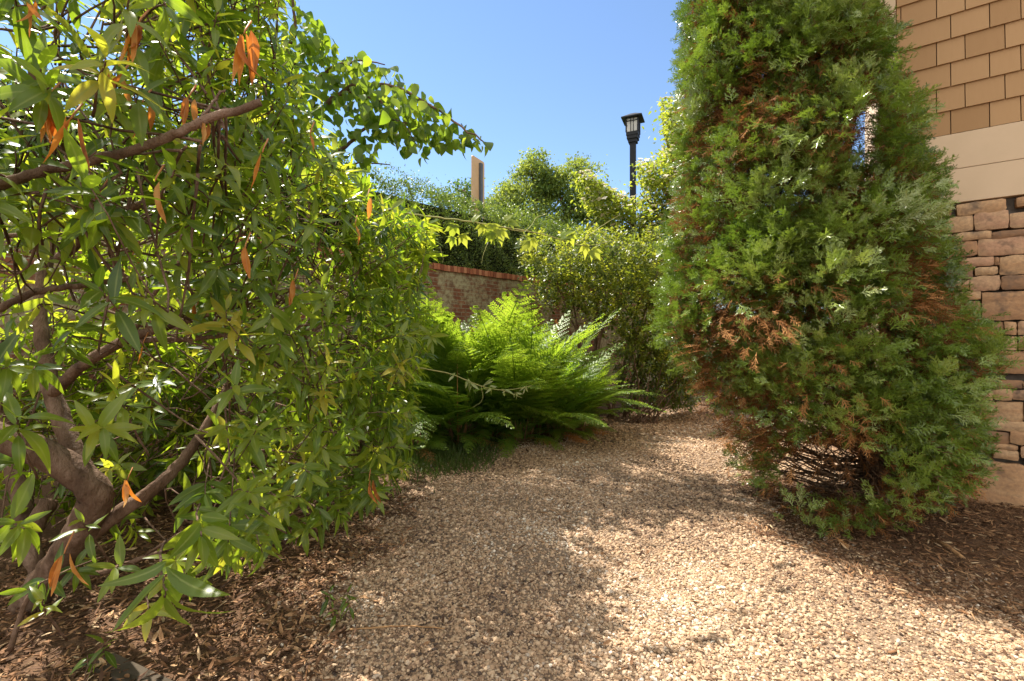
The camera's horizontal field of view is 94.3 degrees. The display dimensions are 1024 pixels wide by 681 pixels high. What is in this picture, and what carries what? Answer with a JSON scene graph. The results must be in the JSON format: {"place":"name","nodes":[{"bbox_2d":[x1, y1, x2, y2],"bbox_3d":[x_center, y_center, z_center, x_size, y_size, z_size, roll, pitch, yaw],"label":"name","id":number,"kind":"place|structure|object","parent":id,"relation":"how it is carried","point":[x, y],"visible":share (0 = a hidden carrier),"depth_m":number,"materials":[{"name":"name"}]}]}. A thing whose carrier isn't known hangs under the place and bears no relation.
{"place":"outdoors","nodes":[
{"label":"outdoors","id":0,"kind":"place"},
{"bbox_2d":[272,433,559,516],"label":"grass","id":1,"kind":"structure","parent":0,"point":[437,454],"depth_m":5.46,"materials":[{"name":"green plant"}]},
{"bbox_2d":[0,0,864,323],"label":"sky","id":2,"kind":"structure","parent":0,"point":[560,77],"materials":[{"name":"blue"}]},
{"bbox_2d":[0,350,1023,680],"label":"ground","id":3,"kind":"structure","parent":0,"point":[48,532],"depth_m":2.69,"materials":[{"name":"beige gravel"}]},
{"bbox_2d":[70,634,117,680],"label":"seedling","id":4,"kind":"object","parent":3,"relation":"on","point":[110,658],"visible":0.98,"depth_m":1.94,"materials":[{"name":"green plant"}]},
{"bbox_2d":[94,652,172,680],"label":"rock","id":5,"kind":"object","parent":3,"relation":"on","point":[135,670],"visible":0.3,"depth_m":1.99,"materials":[{"name":"stone"}]},
{"bbox_2d":[0,0,448,651],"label":"laurel shrub","id":6,"kind":"object","parent":3,"relation":"on","point":[280,358],"visible":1,"depth_m":1.85,"materials":[{"name":"green plant"}]},
{"bbox_2d":[415,367,532,406],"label":"pale twig","id":7,"kind":"object","parent":6,"relation":"hanging from","point":[468,382],"visible":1,"depth_m":4.08,"materials":[{"name":"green plant"}]},
{"bbox_2d":[404,212,619,263],"bbox_3d":[0.236,-0.764,3.491,2.176,0.551,0.298,0,0,-40],"label":"vine","id":8,"kind":"object","parent":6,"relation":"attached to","point":[492,232],"visible":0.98,"depth_m":3.10,"materials":[{"name":"green plant"}]},
{"bbox_2d":[138,0,493,440],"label":"redbud tree","id":9,"kind":"object","parent":3,"relation":"on","point":[362,91],"visible":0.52,"depth_m":5.66,"materials":[{"name":"green plant"}]},
{"bbox_2d":[320,584,358,631],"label":"seedling","id":10,"kind":"object","parent":3,"relation":"on","point":[333,619],"visible":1,"depth_m":2.34,"materials":[{"name":"green plant"}]},
{"bbox_2d":[0,215,713,480],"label":"brick wall","id":11,"kind":"structure","parent":3,"relation":"on","point":[460,291],"depth_m":9.01,"materials":[{"name":"red brick"}]},
{"bbox_2d":[377,408,470,464],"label":"fern","id":12,"kind":"object","parent":3,"relation":"on","point":[434,442],"visible":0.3,"depth_m":5.73,"materials":[{"name":"green plant"}]},
{"bbox_2d":[329,283,567,450],"bbox_3d":[-1.175,0.352,6.726,3.337,2.402,3.766,0,0,-27],"label":"fern","id":13,"kind":"object","parent":3,"relation":"on","point":[434,431],"visible":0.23,"depth_m":5.97,"materials":[{"name":"green plant"}]},
{"bbox_2d":[344,291,584,452],"bbox_3d":[-0.602,0.523,6.587,3.062,2.258,3.434,0,0,19],"label":"fern","id":14,"kind":"object","parent":3,"relation":"on","point":[451,398],"visible":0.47,"depth_m":6.11,"materials":[{"name":"green plant"}]},
{"bbox_2d":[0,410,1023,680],"bbox_3d":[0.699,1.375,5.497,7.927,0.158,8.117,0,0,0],"label":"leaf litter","id":15,"kind":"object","parent":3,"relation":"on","point":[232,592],"visible":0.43,"depth_m":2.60,"materials":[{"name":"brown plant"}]},
{"bbox_2d":[404,300,621,457],"bbox_3d":[0.065,0.600,6.567,2.938,2.171,2.920,0,0,25],"label":"fern","id":16,"kind":"object","parent":3,"relation":"on","point":[517,367],"visible":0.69,"depth_m":5.99,"materials":[{"name":"green plant"}]},
{"bbox_2d":[403,281,626,449],"bbox_3d":[-0.271,0.432,6.765,3.819,2.288,3.524,0,0,0],"label":"fern","id":17,"kind":"object","parent":3,"relation":"on","point":[484,431],"visible":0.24,"depth_m":6.12,"materials":[{"name":"green plant"}]},
{"bbox_2d":[455,292,666,441],"bbox_3d":[0.415,0.483,7.421,3.343,2.337,3.341,0,0,-22],"label":"fern","id":18,"kind":"object","parent":3,"relation":"on","point":[584,346],"visible":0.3,"depth_m":6.89,"materials":[{"name":"green plant"}]},
{"bbox_2d":[492,347,644,443],"bbox_3d":[0.701,0.871,6.966,2.153,1.578,2.432,0,0,0],"label":"fern","id":19,"kind":"object","parent":3,"relation":"on","point":[570,404],"visible":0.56,"depth_m":6.54,"materials":[{"name":"green plant"}]},
{"bbox_2d":[545,362,645,436],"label":"fern","id":20,"kind":"object","parent":3,"relation":"on","point":[587,428],"visible":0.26,"depth_m":7.08,"materials":[{"name":"green plant"}]},
{"bbox_2d":[513,222,709,416],"bbox_3d":[2.037,-0.475,8.870,4.086,3.779,2.043,0,0,0],"label":"evergreen shrub","id":21,"kind":"object","parent":3,"relation":"on","point":[559,279],"visible":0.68,"depth_m":8.46,"materials":[{"name":"green plant"}]},
{"bbox_2d":[566,92,721,401],"bbox_3d":[3.278,-2.298,11.097,4.207,7.412,2.807,0,0,0],"label":"flowering dogwood","id":22,"kind":"object","parent":3,"relation":"on","point":[620,206],"visible":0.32,"depth_m":10.56,"materials":[{"name":"green plant"}]},
{"bbox_2d":[609,341,700,423],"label":"evergreen plant","id":23,"kind":"object","parent":3,"relation":"on","point":[655,401],"visible":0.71,"depth_m":8.18,"materials":[{"name":"green plant"}]},
{"bbox_2d":[642,0,1023,548],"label":"conifer tree","id":24,"kind":"object","parent":3,"relation":"on","point":[804,278],"visible":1,"depth_m":3.25,"materials":[{"name":"green plant"}]},
{"bbox_2d":[733,476,1023,626],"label":"needle litter","id":25,"kind":"object","parent":3,"relation":"on","point":[932,572],"visible":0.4,"depth_m":3.11,"materials":[{"name":"brown plant"}]},
{"bbox_2d":[865,0,1023,506],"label":"building","id":26,"kind":"structure","parent":3,"relation":"on","point":[969,58],"depth_m":4.13,"materials":[{"name":"stone"}]},
{"bbox_2d":[934,538,963,558],"bbox_3d":[2.906,1.373,3.169,0.028,0.033,0.288,0,0,13],"label":"stick","id":27,"kind":"object","parent":3,"relation":"on","point":[954,551],"visible":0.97,"depth_m":3.14,"materials":[{"name":"brown wood"}]},
{"bbox_2d":[201,408,1023,680],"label":"gravel","id":28,"kind":"structure","parent":0,"point":[417,657],"depth_m":2.66,"materials":[{"name":"beige gravel"}]},
{"bbox_2d":[350,625,444,630],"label":"fallen twig","id":29,"kind":"object","parent":28,"relation":"on","point":[360,628],"visible":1,"depth_m":2.28,"materials":[{"name":"brown wood"}]},
{"label":"upper ground","id":30,"kind":"structure","parent":0,"visible":0},
{"bbox_2d":[0,45,659,289],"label":"hedge","id":31,"kind":"object","parent":30,"relation":"on","point":[498,257],"visible":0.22,"depth_m":9.44,"materials":[{"name":"green plant"}]},
{"bbox_2d":[426,177,496,213],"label":"background tree","id":32,"kind":"object","parent":30,"relation":"on","point":[465,189],"visible":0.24,"depth_m":41.44,"materials":[{"name":"green plant"}]},
{"bbox_2d":[471,155,483,217],"bbox_3d":[-0.795,-2.734,11.485,0.087,3.368,0.560,0,0,28],"label":"post","id":33,"kind":"object","parent":30,"relation":"on","point":[477,178],"visible":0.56,"depth_m":11.46,"materials":[{"name":"wood"}]},
{"bbox_2d":[484,146,620,245],"bbox_3d":[1.753,-6.699,29.500,11.284,11.306,7.189,0,0,0],"label":"background tree","id":34,"kind":"object","parent":30,"relation":"on","point":[547,184],"visible":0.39,"depth_m":29.20,"materials":[{"name":"green plant"}]},
{"bbox_2d":[621,113,644,302],"bbox_3d":[3.312,-3.634,13.000,0.550,5.168,0.550,0,0,24],"label":"street lamp","id":35,"kind":"object","parent":30,"relation":"on","point":[632,122],"visible":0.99,"depth_m":12.91,"materials":[{"name":"black metal"}]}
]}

